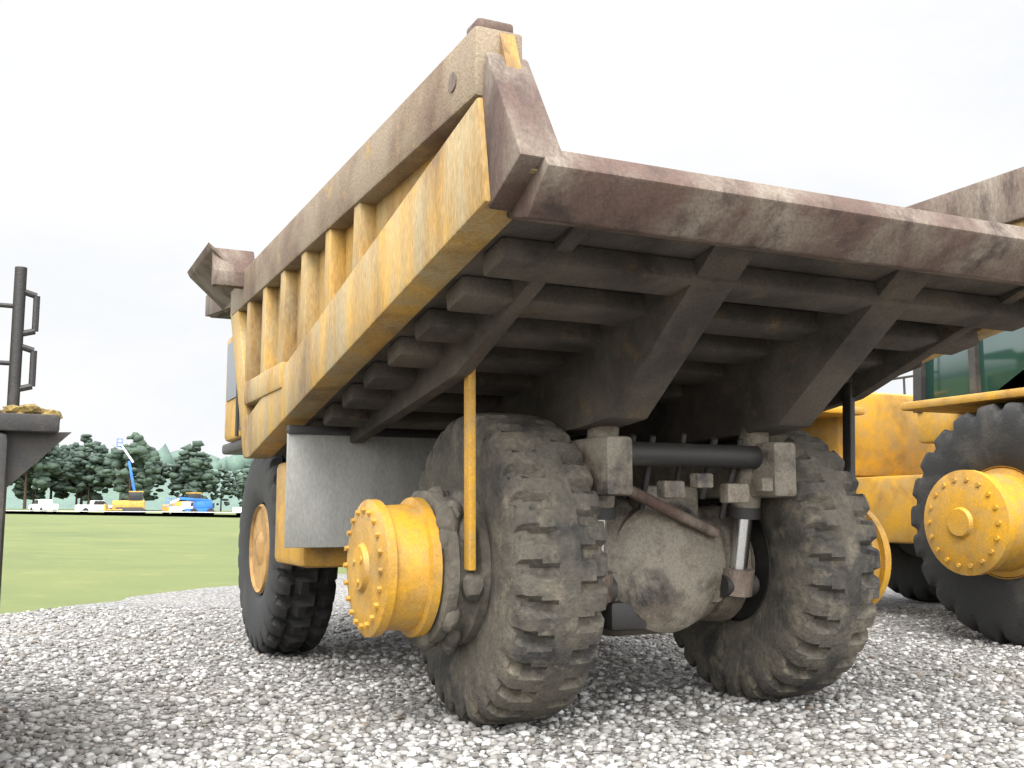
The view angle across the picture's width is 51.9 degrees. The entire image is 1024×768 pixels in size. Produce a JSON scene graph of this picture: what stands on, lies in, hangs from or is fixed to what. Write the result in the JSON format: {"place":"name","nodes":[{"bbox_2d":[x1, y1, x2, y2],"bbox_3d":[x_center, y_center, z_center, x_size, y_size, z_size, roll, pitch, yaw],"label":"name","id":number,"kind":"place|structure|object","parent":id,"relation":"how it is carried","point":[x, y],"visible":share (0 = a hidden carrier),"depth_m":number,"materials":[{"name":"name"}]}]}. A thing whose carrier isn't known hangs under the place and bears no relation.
{"place":"outdoors","nodes":[
{"label":"outdoors","id":0,"kind":"place"},
{"bbox_2d":[6,510,240,512],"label":"gravel road","id":1,"kind":"structure","parent":0,"point":[130,511],"depth_m":132.43,"materials":[{"name":"grey gravel"}]},
{"bbox_2d":[29,500,57,512],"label":"van","id":2,"kind":"object","parent":1,"relation":"on","point":[43,506],"visible":0.96,"depth_m":145.08,"materials":[{"name":"white paint"}]},
{"bbox_2d":[75,500,112,512],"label":"pickup truck","id":3,"kind":"object","parent":1,"relation":"on","point":[96,505],"visible":0.6,"depth_m":148.02,"materials":[{"name":"white paint"}]},
{"bbox_2d":[169,502,197,514],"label":"pickup truck","id":4,"kind":"object","parent":1,"relation":"on","point":[175,510],"visible":0.48,"depth_m":145.12,"materials":[{"name":"white paint"}]},
{"bbox_2d":[233,507,241,515],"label":"pickup truck","id":5,"kind":"object","parent":1,"relation":"on","point":[236,509],"visible":0.2,"depth_m":149.97,"materials":[{"name":"white paint"}]},
{"bbox_2d":[6,444,252,509],"bbox_3d":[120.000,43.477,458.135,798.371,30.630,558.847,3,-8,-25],"label":"hill","id":6,"kind":"structure","parent":0,"point":[231,463],"depth_m":345.39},
{"bbox_2d":[0,509,346,613],"bbox_3d":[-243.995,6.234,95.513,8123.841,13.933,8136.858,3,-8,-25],"label":"ground","id":7,"kind":"structure","parent":0,"point":[63,558],"depth_m":31.59,"materials":[{"name":"green plant"}]},
{"bbox_2d":[9,432,221,508],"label":"tree line","id":8,"kind":"object","parent":7,"relation":"on","point":[83,473],"visible":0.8,"depth_m":220.13,"materials":[{"name":"green plant"}]},
{"bbox_2d":[104,491,146,513],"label":"bulldozer","id":9,"kind":"object","parent":7,"relation":"on","point":[135,502],"visible":0.94,"depth_m":147.18,"materials":[{"name":"yellow paint"}]},
{"bbox_2d":[116,438,135,490],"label":"boom lift","id":10,"kind":"object","parent":7,"relation":"on","point":[130,470],"visible":0.3,"depth_m":151.49,"materials":[{"name":"blue paint"}]},
{"bbox_2d":[162,492,201,514],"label":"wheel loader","id":11,"kind":"object","parent":7,"relation":"on","point":[165,509],"visible":0.45,"depth_m":153.43,"materials":[{"name":"yellow paint"}]},
{"bbox_2d":[166,497,214,515],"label":"boom lift","id":12,"kind":"object","parent":7,"relation":"on","point":[203,505],"visible":0.97,"depth_m":140.38,"materials":[{"name":"blue paint"}]},
{"bbox_2d":[208,464,250,511],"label":"tree line","id":13,"kind":"object","parent":7,"relation":"on","point":[238,482],"visible":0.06,"depth_m":227.56,"materials":[{"name":"green plant"}]},
{"bbox_2d":[0,574,1023,767],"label":"gravel ground","id":14,"kind":"structure","parent":0,"point":[220,597],"depth_m":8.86,"materials":[{"name":"grey gravel"}]},
{"bbox_2d":[0,266,71,596],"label":"construction machine","id":15,"kind":"object","parent":14,"relation":"on","point":[31,435],"visible":1,"depth_m":4.82,"materials":[{"name":"metal"}]},
{"bbox_2d":[187,18,1023,724],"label":"dump truck","id":16,"kind":"object","parent":14,"relation":"on","point":[521,410],"visible":0.99,"depth_m":6.75,"materials":[{"name":"yellow paint"}]},
{"bbox_2d":[799,327,1023,645],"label":"wheel loader","id":17,"kind":"object","parent":14,"relation":"on","point":[939,464],"visible":0.52,"depth_m":11.95,"materials":[{"name":"yellow paint"}]},
{"bbox_2d":[0,0,1023,458],"label":"sky","id":18,"kind":"structure","parent":0,"point":[136,136],"materials":[{"name":"white"}]}
]}

